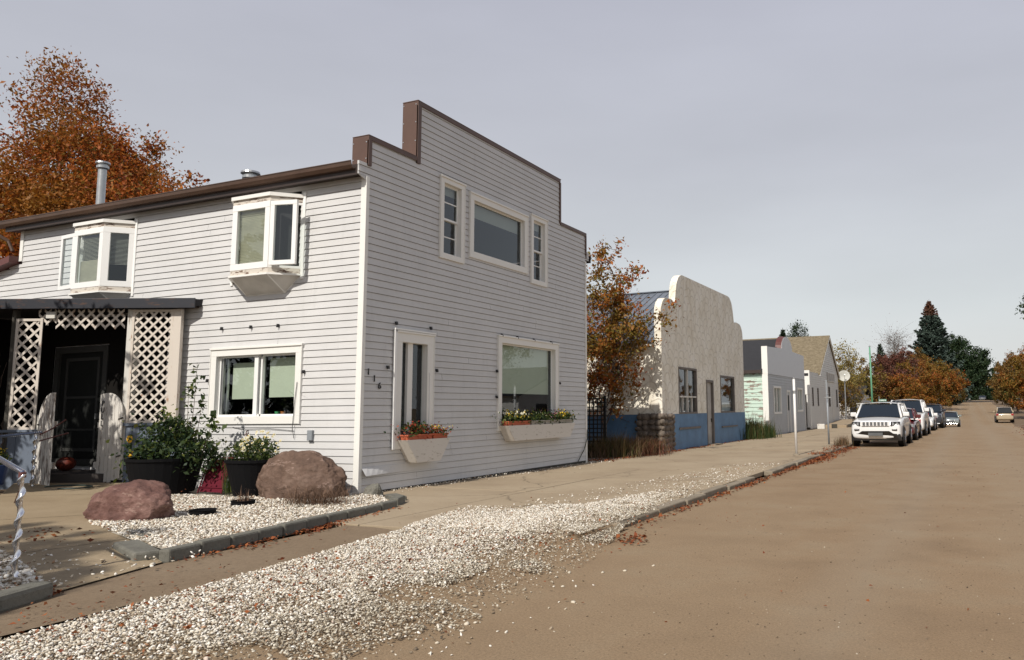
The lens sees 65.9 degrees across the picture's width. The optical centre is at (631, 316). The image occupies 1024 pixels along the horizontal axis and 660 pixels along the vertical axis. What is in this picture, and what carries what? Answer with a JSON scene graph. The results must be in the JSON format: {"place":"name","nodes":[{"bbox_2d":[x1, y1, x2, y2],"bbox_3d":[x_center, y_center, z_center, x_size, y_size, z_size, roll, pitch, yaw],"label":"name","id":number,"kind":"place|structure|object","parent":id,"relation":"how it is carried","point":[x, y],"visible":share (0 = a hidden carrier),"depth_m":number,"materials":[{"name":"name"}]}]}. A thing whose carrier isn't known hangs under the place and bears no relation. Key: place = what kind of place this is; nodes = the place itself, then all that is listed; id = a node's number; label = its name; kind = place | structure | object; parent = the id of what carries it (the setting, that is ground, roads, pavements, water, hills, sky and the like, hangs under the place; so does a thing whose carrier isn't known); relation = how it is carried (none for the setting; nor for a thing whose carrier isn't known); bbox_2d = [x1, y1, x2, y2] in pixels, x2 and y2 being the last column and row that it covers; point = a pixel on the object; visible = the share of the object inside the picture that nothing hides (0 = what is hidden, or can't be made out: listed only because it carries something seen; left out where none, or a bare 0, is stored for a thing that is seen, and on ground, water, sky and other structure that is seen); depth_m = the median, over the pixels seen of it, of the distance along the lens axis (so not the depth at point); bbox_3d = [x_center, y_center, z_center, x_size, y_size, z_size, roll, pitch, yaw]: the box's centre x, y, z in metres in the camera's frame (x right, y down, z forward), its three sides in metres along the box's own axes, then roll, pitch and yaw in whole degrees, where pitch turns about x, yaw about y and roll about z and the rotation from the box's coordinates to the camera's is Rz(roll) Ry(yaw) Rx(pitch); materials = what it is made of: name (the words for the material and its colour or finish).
{"place":"outdoors","nodes":[
{"label":"outdoors","id":0,"kind":"place"},
{"bbox_2d":[0,550,43,589],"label":"bed gravel","id":1,"kind":"structure","parent":0,"point":[28,574],"depth_m":7.07,"materials":[{"name":"white gravel"}]},
{"bbox_2d":[0,489,325,577],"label":"yard","id":2,"kind":"structure","parent":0,"point":[2,491],"depth_m":9.36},
{"bbox_2d":[0,448,12,484],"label":"flower pot","id":3,"kind":"object","parent":2,"relation":"on","point":[3,471],"visible":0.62,"depth_m":14.66,"materials":[{"name":"blue ceramic"}]},
{"bbox_2d":[0,482,161,590],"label":"front walk","id":4,"kind":"structure","parent":2,"relation":"on","point":[66,505],"depth_m":9.31,"materials":[{"name":"beige concrete"}]},
{"bbox_2d":[0,419,68,485],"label":"handrail","id":5,"kind":"object","parent":4,"relation":"on","point":[35,433],"visible":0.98,"depth_m":14.77,"materials":[{"name":"silver metal"}]},
{"bbox_2d":[0,491,181,596],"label":"fallen leaves","id":6,"kind":"object","parent":4,"relation":"on","point":[55,535],"visible":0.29,"depth_m":9.00,"materials":[{"name":"brown plant"}]},
{"bbox_2d":[113,540,159,560],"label":"paving block","id":7,"kind":"structure","parent":4,"relation":"on","point":[138,550],"depth_m":8.16,"materials":[{"name":"concrete"}]},
{"bbox_2d":[0,298,203,489],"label":"porch","id":8,"kind":"object","parent":2,"relation":"on","point":[136,339],"visible":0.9,"depth_m":15.75,"materials":[{"name":"white"}]},
{"bbox_2d":[55,453,75,470],"bbox_3d":[-11.923,3.055,16.391,0.365,0.383,0.362,-4,-7,23],"label":"pumpkin","id":9,"kind":"object","parent":8,"relation":"on","point":[66,463],"visible":1,"depth_m":16.28,"materials":[{"name":"food"}]},
{"bbox_2d":[93,393,124,481],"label":"gate","id":10,"kind":"structure","parent":8,"relation":"attached to","point":[110,422],"depth_m":15.55,"materials":[{"name":"paint"}]},
{"bbox_2d":[106,362,239,493],"bbox_3d":[-8.479,2.089,14.395,2.690,2.460,1.484,-4,-7,23],"label":"plant tub","id":11,"kind":"object","parent":2,"relation":"on","point":[177,472],"visible":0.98,"depth_m":14.07,"materials":[{"name":"black plastic"}]},
{"bbox_2d":[159,543,200,562],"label":"edging block","id":12,"kind":"structure","parent":2,"relation":"on","point":[177,553],"depth_m":8.10,"materials":[{"name":"concrete"}]},
{"bbox_2d":[193,535,229,555],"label":"edging block","id":13,"kind":"structure","parent":2,"relation":"on","point":[219,543],"depth_m":8.58,"materials":[{"name":"concrete"}]},
{"bbox_2d":[88,488,387,548],"bbox_3d":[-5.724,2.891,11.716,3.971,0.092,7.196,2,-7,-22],"label":"bed gravel","id":14,"kind":"structure","parent":2,"relation":"on","point":[261,508],"depth_m":10.62,"materials":[{"name":"white gravel"}]},
{"bbox_2d":[82,479,174,521],"bbox_3d":[-6.979,2.758,10.886,1.284,0.964,0.851,-1,-7,3],"label":"boulder","id":15,"kind":"object","parent":14,"relation":"on","point":[141,499],"visible":0.63,"depth_m":10.58,"materials":[{"name":"stone"}]},
{"bbox_2d":[188,508,217,516],"bbox_3d":[-6.132,2.794,11.123,0.380,0.085,0.380,-4,-7,23],"label":"sunken pot","id":16,"kind":"object","parent":14,"relation":"on","point":[200,511],"visible":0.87,"depth_m":11.02,"materials":[{"name":"black plastic"}]},
{"bbox_2d":[197,448,233,493],"bbox_3d":[-7.500,2.788,14.129,0.772,0.813,0.245,-4,-7,23],"label":"folding chair","id":17,"kind":"object","parent":14,"relation":"on","point":[211,484],"visible":0.68,"depth_m":14.13,"materials":[{"name":"red fabric"}]},
{"bbox_2d":[231,490,255,505],"bbox_3d":[-6.129,2.813,12.268,0.407,0.319,0.380,-4,-7,23],"label":"sunken pot","id":18,"kind":"object","parent":14,"relation":"on","point":[246,500],"visible":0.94,"depth_m":12.19,"materials":[{"name":"black plastic"}]},
{"bbox_2d":[214,430,281,496],"bbox_3d":[-6.815,2.589,13.847,1.470,1.199,1.010,-4,-7,23],"label":"plant tub","id":19,"kind":"object","parent":14,"relation":"on","point":[242,473],"visible":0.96,"depth_m":13.47,"materials":[{"name":"black plastic"}]},
{"bbox_2d":[256,450,348,498],"bbox_3d":[-5.682,2.935,13.397,1.754,1.277,1.016,-3,-7,19],"label":"boulder","id":20,"kind":"object","parent":14,"relation":"on","point":[284,471],"visible":0.58,"depth_m":13.08,"materials":[{"name":"brown stone"}]},
{"bbox_2d":[260,476,381,505],"bbox_3d":[-4.951,2.743,12.315,2.521,0.380,2.176,-1,-7,2],"label":"dead plant","id":21,"kind":"object","parent":14,"relation":"on","point":[321,500],"visible":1,"depth_m":12.14,"materials":[{"name":"brown plant"}]},
{"bbox_2d":[363,483,383,495],"bbox_3d":[-4.515,3.105,13.613,0.356,0.386,0.309,-1,-7,6],"label":"stone","id":22,"kind":"object","parent":14,"relation":"on","point":[376,489],"visible":0.53,"depth_m":13.53,"materials":[{"name":"beige stone"}]},
{"bbox_2d":[228,530,258,548],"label":"edging block","id":23,"kind":"structure","parent":2,"relation":"on","point":[250,536],"depth_m":8.99,"materials":[{"name":"concrete"}]},
{"bbox_2d":[252,525,282,541],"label":"edging block","id":24,"kind":"structure","parent":2,"relation":"on","point":[270,531],"depth_m":9.42,"materials":[{"name":"concrete"}]},
{"bbox_2d":[277,519,306,535],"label":"edging block","id":25,"kind":"structure","parent":2,"relation":"on","point":[293,526],"depth_m":9.81,"materials":[{"name":"concrete"}]},
{"bbox_2d":[301,515,326,528],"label":"edging block","id":26,"kind":"structure","parent":2,"relation":"on","point":[315,520],"depth_m":10.27,"materials":[{"name":"concrete"}]},
{"bbox_3d":[-11.790,2.651,15.461,0.100,1.400,0.100,-4,-7,23],"label":"gate post","id":27,"kind":"object","parent":2,"relation":"on","visible":0},
{"bbox_2d":[34,393,57,485],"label":"gate","id":28,"kind":"structure","parent":27,"relation":"attached to","point":[44,464],"depth_m":15.06,"materials":[{"name":"paint"}]},
{"bbox_2d":[0,525,394,635],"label":"path","id":29,"kind":"structure","parent":0,"point":[190,573],"depth_m":7.23,"materials":[{"name":"concrete"}]},
{"bbox_2d":[0,581,52,612],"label":"curb","id":30,"kind":"structure","parent":29,"relation":"on","point":[21,595],"depth_m":6.25,"materials":[{"name":"concrete"}]},
{"bbox_2d":[123,507,408,560],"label":"fallen leaves","id":31,"kind":"object","parent":29,"relation":"on","point":[318,529],"visible":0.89,"depth_m":9.62,"materials":[{"name":"brown plant"}]},
{"bbox_2d":[0,100,590,493],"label":"corner house","id":32,"kind":"structure","parent":0,"point":[369,295],"depth_m":16.23,"materials":[{"name":"white wood"}]},
{"bbox_2d":[54,352,103,458],"bbox_3d":[-12.162,1.949,17.132,1.520,2.320,0.110,-4,-7,23],"label":"door","id":33,"kind":"structure","parent":32,"relation":"in","point":[81,373],"depth_m":17.15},
{"bbox_2d":[57,219,138,297],"bbox_3d":[-11.789,-1.131,17.085,2.080,1.944,0.505,-4,-7,23],"label":"bay window","id":34,"kind":"structure","parent":32,"relation":"in","point":[88,279],"depth_m":16.88,"materials":[{"name":"wood"}]},
{"bbox_2d":[95,160,110,203],"bbox_3d":[-13.326,-3.152,19.540,0.333,1.530,0.333,-4,-7,23],"label":"roof vent","id":35,"kind":"object","parent":32,"relation":"on","point":[102,167],"visible":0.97,"depth_m":19.50,"materials":[{"name":"silver metal"}]},
{"bbox_2d":[207,343,304,423],"bbox_3d":[-7.258,1.334,15.228,2.460,1.514,0.390,-4,-7,23],"label":"window","id":36,"kind":"structure","parent":32,"relation":"in","point":[248,378],"depth_m":15.18,"materials":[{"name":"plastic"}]},
{"bbox_2d":[228,191,306,296],"bbox_3d":[-7.211,-1.419,15.164,2.046,1.944,0.532,-4,-7,23],"label":"bay window","id":37,"kind":"structure","parent":32,"relation":"in","point":[270,261],"depth_m":15.01,"materials":[{"name":"wood"}]},
{"bbox_2d":[391,328,435,449],"bbox_3d":[-4.531,1.439,15.489,0.586,2.319,1.255,-4,-7,23],"label":"window","id":38,"kind":"structure","parent":32,"relation":"in","point":[402,355],"depth_m":15.43,"materials":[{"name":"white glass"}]},
{"bbox_2d":[397,438,449,462],"bbox_3d":[-4.101,2.636,15.390,0.260,0.440,1.380,-4,-7,23],"label":"window box","id":39,"kind":"object","parent":32,"relation":"attached to","point":[420,450],"visible":0.91,"depth_m":15.16,"materials":[{"name":"paint"}]},
{"bbox_2d":[384,420,440,439],"bbox_3d":[-4.216,2.231,15.065,0.422,0.492,1.492,-4,-7,23],"label":"flower trough","id":40,"kind":"object","parent":39,"relation":"in","point":[413,434],"visible":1,"depth_m":15.06,"materials":[{"name":"ceramic"}]},
{"bbox_2d":[426,421,457,438],"bbox_3d":[-3.929,2.332,15.768,0.450,0.429,0.840,-4,-7,23],"label":"flower trough","id":41,"kind":"object","parent":39,"relation":"in","point":[442,434],"visible":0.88,"depth_m":15.71,"materials":[{"name":"ceramic"}]},
{"bbox_2d":[438,174,466,263],"bbox_3d":[-3.952,-2.104,16.939,0.218,1.804,0.910,-4,-7,23],"label":"window","id":42,"kind":"structure","parent":32,"relation":"in","point":[448,186],"depth_m":17.13,"materials":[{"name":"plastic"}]},
{"bbox_2d":[468,191,528,273],"bbox_3d":[-3.212,-1.959,18.694,0.238,1.514,2.570,-4,-7,23],"label":"window","id":43,"kind":"structure","parent":32,"relation":"in","point":[475,211],"depth_m":18.77,"materials":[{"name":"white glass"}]},
{"bbox_2d":[496,334,559,430],"bbox_3d":[-2.619,1.693,19.566,0.248,2.254,2.990,-4,-7,23],"label":"window","id":44,"kind":"structure","parent":32,"relation":"in","point":[524,370],"depth_m":19.69,"materials":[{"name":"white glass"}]},
{"bbox_2d":[499,423,574,440],"bbox_3d":[-2.306,2.884,19.591,0.270,0.360,3.400,-4,-7,23],"label":"window box","id":45,"kind":"object","parent":32,"relation":"attached to","point":[525,432],"visible":0.91,"depth_m":19.17,"materials":[{"name":"paint"}]},
{"bbox_2d":[492,408,537,425],"bbox_3d":[-2.729,2.429,18.620,0.496,0.504,1.995,-4,-7,23],"label":"flower trough","id":46,"kind":"object","parent":45,"relation":"in","point":[512,422],"visible":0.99,"depth_m":18.40,"materials":[{"name":"ceramic"}]},
{"bbox_2d":[523,408,548,424],"bbox_3d":[-2.412,2.518,19.378,0.510,0.513,1.319,-4,-7,23],"label":"flower trough","id":47,"kind":"object","parent":45,"relation":"in","point":[535,421],"visible":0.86,"depth_m":19.26,"materials":[{"name":"green plant"}]},
{"bbox_2d":[539,409,561,424],"bbox_3d":[-2.146,2.594,19.941,0.450,0.474,1.442,-4,-7,23],"label":"flower trough","id":48,"kind":"object","parent":45,"relation":"in","point":[551,419],"visible":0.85,"depth_m":19.98,"materials":[{"name":"green plant"}]},
{"bbox_2d":[553,407,578,422],"bbox_3d":[-1.788,2.666,20.743,0.538,0.513,1.337,-4,-7,23],"label":"flower trough","id":49,"kind":"object","parent":45,"relation":"in","point":[564,416],"visible":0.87,"depth_m":20.72,"materials":[{"name":"green plant"}]},
{"bbox_2d":[530,213,548,287],"bbox_3d":[-2.475,-1.721,20.381,0.218,1.824,0.880,-4,-7,23],"label":"window","id":50,"kind":"structure","parent":32,"relation":"in","point":[536,221],"depth_m":20.58,"materials":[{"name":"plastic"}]},
{"bbox_2d":[0,473,750,659],"bbox_3d":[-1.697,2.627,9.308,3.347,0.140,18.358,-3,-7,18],"label":"white gravel","id":51,"kind":"structure","parent":0,"point":[106,626],"depth_m":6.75,"materials":[{"name":"white gravel"}]},
{"bbox_2d":[0,400,1023,640],"bbox_3d":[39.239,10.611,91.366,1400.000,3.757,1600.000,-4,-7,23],"label":"ground","id":52,"kind":"structure","parent":0,"point":[1019,419],"depth_m":10.85,"materials":[{"name":"brown soil"}]},
{"bbox_2d":[0,46,209,258],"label":"autumn tree","id":53,"kind":"object","parent":52,"relation":"on","point":[22,194],"visible":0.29,"depth_m":40.48,"materials":[{"name":"orange plant"}]},
{"bbox_2d":[586,235,683,434],"bbox_3d":[-0.406,0.936,26.845,4.600,7.740,2.927,-7,-9,43],"label":"autumn tree","id":54,"kind":"object","parent":52,"relation":"on","point":[612,329],"visible":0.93,"depth_m":26.72,"materials":[{"name":"orange plant"}]},
{"bbox_2d":[608,441,862,526],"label":"kerb","id":55,"kind":"structure","parent":52,"relation":"on","point":[693,498],"depth_m":13.62,"materials":[{"name":"grey concrete"}]},
{"bbox_2d":[838,386,870,418],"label":"white cottage","id":56,"kind":"structure","parent":52,"relation":"on","point":[868,395],"depth_m":72.70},
{"bbox_2d":[832,338,878,391],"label":"street tree","id":57,"kind":"object","parent":52,"relation":"on","point":[847,363],"visible":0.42,"depth_m":76.60,"materials":[{"name":"plant"}]},
{"bbox_2d":[851,353,899,403],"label":"street tree","id":58,"kind":"object","parent":52,"relation":"on","point":[877,383],"visible":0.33,"depth_m":81.69,"materials":[{"name":"orange plant"}]},
{"bbox_2d":[863,313,918,367],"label":"street tree","id":59,"kind":"object","parent":52,"relation":"on","point":[894,345],"visible":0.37,"depth_m":119.70,"materials":[{"name":"grey plant"}]},
{"bbox_2d":[872,352,918,403],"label":"street tree","id":60,"kind":"object","parent":52,"relation":"on","point":[886,365],"visible":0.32,"depth_m":85.23,"materials":[{"name":"plant"}]},
{"bbox_2d":[873,343,921,389],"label":"street tree","id":61,"kind":"object","parent":52,"relation":"on","point":[901,353],"visible":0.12,"depth_m":105.27,"materials":[{"name":"brown plant"}]},
{"bbox_2d":[875,373,927,401],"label":"street tree","id":62,"kind":"object","parent":52,"relation":"on","point":[905,391],"visible":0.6,"depth_m":82.49,"materials":[{"name":"orange plant"}]},
{"bbox_2d":[882,353,950,408],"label":"street tree","id":63,"kind":"object","parent":52,"relation":"on","point":[927,374],"visible":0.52,"depth_m":93.31,"materials":[{"name":"orange plant"}]},
{"bbox_2d":[907,354,970,409],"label":"street tree","id":64,"kind":"object","parent":52,"relation":"on","point":[952,390],"visible":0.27,"depth_m":114.11,"materials":[{"name":"orange plant"}]},
{"bbox_2d":[908,300,973,405],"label":"spruce","id":65,"kind":"object","parent":52,"relation":"on","point":[933,336],"visible":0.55,"depth_m":171.43,"materials":[{"name":"green plant"}]},
{"bbox_2d":[929,355,970,406],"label":"street tree","id":66,"kind":"object","parent":52,"relation":"on","point":[962,397],"visible":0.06,"depth_m":139.82,"materials":[{"name":"orange plant"}]},
{"bbox_2d":[945,331,993,402],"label":"evergreen tree","id":67,"kind":"object","parent":52,"relation":"on","point":[975,371],"visible":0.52,"depth_m":194.91,"materials":[{"name":"green plant"}]},
{"bbox_2d":[971,363,1023,399],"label":"evergreen tree","id":68,"kind":"object","parent":52,"relation":"on","point":[989,395],"visible":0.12,"depth_m":260.73,"materials":[{"name":"green plant"}]},
{"bbox_2d":[984,350,1023,412],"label":"street tree","id":69,"kind":"object","parent":52,"relation":"on","point":[1002,394],"visible":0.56,"depth_m":123.29,"materials":[{"name":"orange plant"}]},
{"bbox_2d":[999,351,1023,409],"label":"street tree","id":70,"kind":"object","parent":52,"relation":"on","point":[1016,387],"visible":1,"depth_m":99.37,"materials":[{"name":"orange plant"}]},
{"bbox_2d":[0,0,1023,377],"label":"sky","id":71,"kind":"structure","parent":0,"point":[837,167],"materials":[{"name":"grey"}]},
{"bbox_2d":[323,427,851,537],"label":"pavement","id":72,"kind":"structure","parent":0,"point":[578,481],"depth_m":16.44,"materials":[{"name":"concrete"}]},
{"bbox_2d":[322,511,346,525],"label":"edging block","id":73,"kind":"structure","parent":72,"relation":"on","point":[335,516],"depth_m":10.68,"materials":[{"name":"concrete"}]},
{"bbox_2d":[342,507,364,518],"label":"edging block","id":74,"kind":"structure","parent":72,"relation":"on","point":[354,512],"depth_m":11.10,"materials":[{"name":"concrete"}]},
{"bbox_2d":[587,426,675,459],"bbox_3d":[-0.625,3.986,24.820,3.688,0.950,4.272,-4,-7,23],"label":"dry shrub","id":75,"kind":"object","parent":72,"relation":"on","point":[616,447],"visible":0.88,"depth_m":24.26,"materials":[{"name":"brown plant"}]},
{"bbox_2d":[608,432,681,456],"bbox_3d":[0.463,4.123,25.840,3.364,0.892,4.058,-4,-7,23],"label":"dry shrub","id":76,"kind":"object","parent":72,"relation":"on","point":[656,448],"visible":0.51,"depth_m":25.38,"materials":[{"name":"brown plant"}]},
{"bbox_2d":[635,413,675,451],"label":"stone pier","id":77,"kind":"structure","parent":72,"relation":"on","point":[656,425],"depth_m":27.12,"materials":[{"name":"grey stone"}]},
{"bbox_2d":[587,275,745,449],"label":"stucco shop","id":78,"kind":"structure","parent":72,"relation":"on","point":[693,382],"depth_m":30.81,"materials":[{"name":"beige paint"}]},
{"bbox_2d":[678,367,697,413],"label":"window","id":79,"kind":"structure","parent":78,"relation":"in","point":[694,396],"depth_m":29.92,"materials":[{"name":"grey wood"}]},
{"bbox_2d":[707,383,711,443],"bbox_3d":[3.216,4.038,32.321,0.090,2.610,0.800,-4,-7,23],"label":"door","id":80,"kind":"structure","parent":78,"relation":"in","point":[708,384],"depth_m":32.43,"materials":[{"name":"grey wood"}]},
{"bbox_2d":[720,375,734,412],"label":"window","id":81,"kind":"structure","parent":78,"relation":"in","point":[725,407],"depth_m":35.51,"materials":[{"name":"grey wood"}]},
{"bbox_2d":[740,412,781,439],"bbox_3d":[6.082,5.313,38.913,3.370,1.531,6.478,-4,-7,23],"label":"grass clump","id":82,"kind":"object","parent":72,"relation":"on","point":[757,430],"visible":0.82,"depth_m":38.08,"materials":[{"name":"green plant"}]},
{"bbox_2d":[743,336,806,433],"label":"shop","id":83,"kind":"structure","parent":72,"relation":"on","point":[772,368],"depth_m":44.48,"materials":[{"name":"grey"}]},
{"bbox_2d":[773,386,781,413],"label":"window","id":84,"kind":"structure","parent":83,"relation":"in","point":[777,395],"depth_m":43.96,"materials":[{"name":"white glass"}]},
{"bbox_2d":[743,335,839,428],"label":"gabled hall","id":85,"kind":"structure","parent":72,"relation":"on","point":[820,362],"depth_m":59.70,"materials":[{"name":"white"}]},
{"bbox_2d":[792,377,799,454],"bbox_3d":[5.193,3.148,24.658,0.220,2.470,0.220,-4,-7,23],"label":"street post","id":86,"kind":"object","parent":72,"relation":"on","point":[795,420],"visible":0.94,"depth_m":24.62,"materials":[{"name":"white metal"}]},
{"bbox_2d":[825,419,854,427],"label":"ramp","id":87,"kind":"structure","parent":72,"relation":"on","point":[840,423],"depth_m":58.81,"materials":[{"name":"beige concrete"}]},
{"bbox_2d":[324,400,1023,659],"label":"road","id":88,"kind":"structure","parent":0,"point":[671,547],"depth_m":7.14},
{"bbox_2d":[1,457,781,655],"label":"stray pebbles","id":89,"kind":"object","parent":88,"relation":"on","point":[192,556],"visible":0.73,"depth_m":8.80,"materials":[{"name":"white gravel"}]},
{"bbox_2d":[0,458,1020,659],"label":"fallen leaves","id":90,"kind":"object","parent":88,"relation":"on","point":[191,606],"visible":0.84,"depth_m":6.72,"materials":[{"name":"brown plant"}]},
{"bbox_2d":[616,444,859,545],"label":"fallen leaves","id":91,"kind":"object","parent":88,"relation":"on","point":[811,461],"visible":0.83,"depth_m":16.37,"materials":[{"name":"brown plant"}]},
{"bbox_2d":[513,440,1023,659],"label":"road grit","id":92,"kind":"object","parent":88,"relation":"on","point":[846,577],"visible":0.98,"depth_m":6.66,"materials":[{"name":"gravel"}]},
{"bbox_2d":[850,400,911,445],"bbox_3d":[10.390,4.408,32.193,2.284,1.874,4.885,-4,-7,24],"label":"parked car","id":93,"kind":"object","parent":88,"relation":"on","point":[874,421],"visible":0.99,"depth_m":30.44,"materials":[{"name":"white paint"}]},
{"bbox_2d":[890,399,930,435],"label":"parked car","id":94,"kind":"object","parent":88,"relation":"on","point":[920,407],"visible":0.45,"depth_m":41.94,"materials":[{"name":"white paint"}]},
{"bbox_2d":[906,408,921,439],"bbox_3d":[12.910,5.158,37.487,2.117,1.578,4.675,-4,-7,24],"label":"parked car","id":95,"kind":"object","parent":88,"relation":"on","point":[916,426],"visible":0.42,"depth_m":36.54,"materials":[{"name":"red paint"}]},
{"bbox_2d":[926,407,937,430],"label":"parked car","id":96,"kind":"object","parent":88,"relation":"on","point":[933,422],"visible":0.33,"depth_m":49.83,"materials":[{"name":"white paint"}]},
{"bbox_2d":[926,404,945,427],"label":"parked car","id":97,"kind":"object","parent":88,"relation":"on","point":[938,409],"visible":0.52,"depth_m":55.21,"materials":[{"name":"grey paint"}]},
{"bbox_2d":[938,411,960,426],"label":"parked car","id":98,"kind":"object","parent":88,"relation":"on","point":[952,418],"visible":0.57,"depth_m":70.99,"materials":[{"name":"grey paint"}]},
{"bbox_2d":[993,407,1013,422],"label":"car","id":99,"kind":"object","parent":88,"relation":"on","point":[1003,413],"visible":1,"depth_m":87.57,"materials":[{"name":"beige paint"}]},
{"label":"cross street","id":100,"kind":"structure","parent":0,"visible":0},
{"bbox_2d":[785,319,808,336],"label":"evergreen tree","id":101,"kind":"object","parent":100,"relation":"on","point":[795,327],"visible":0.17,"depth_m":76.01,"materials":[{"name":"green plant"}]},
{"bbox_2d":[838,380,867,416],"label":"street tree","id":102,"kind":"object","parent":100,"relation":"on","point":[842,403],"visible":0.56,"depth_m":69.09,"materials":[{"name":"green plant"}]},
{"bbox_2d":[839,380,876,418],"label":"street tree","id":103,"kind":"object","parent":100,"relation":"on","point":[858,399],"visible":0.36,"depth_m":69.70,"materials":[{"name":"green plant"}]},
{"label":"side lot","id":104,"kind":"structure","parent":0,"visible":0},
{"bbox_2d":[587,396,606,447],"bbox_3d":[-1.198,3.528,24.762,0.960,2.000,0.105,-4,-7,23],"label":"trellis","id":105,"kind":"object","parent":104,"relation":"on","point":[601,419],"visible":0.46,"depth_m":24.68,"materials":[{"name":"black metal"}]},
{"label":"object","id":106,"kind":"structure","parent":0,"visible":0},
{"bbox_2d":[0,456,26,577],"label":"twisted post","id":107,"kind":"object","parent":106,"relation":"on","point":[22,474],"visible":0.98,"depth_m":7.12,"materials":[{"name":"silver metal"}]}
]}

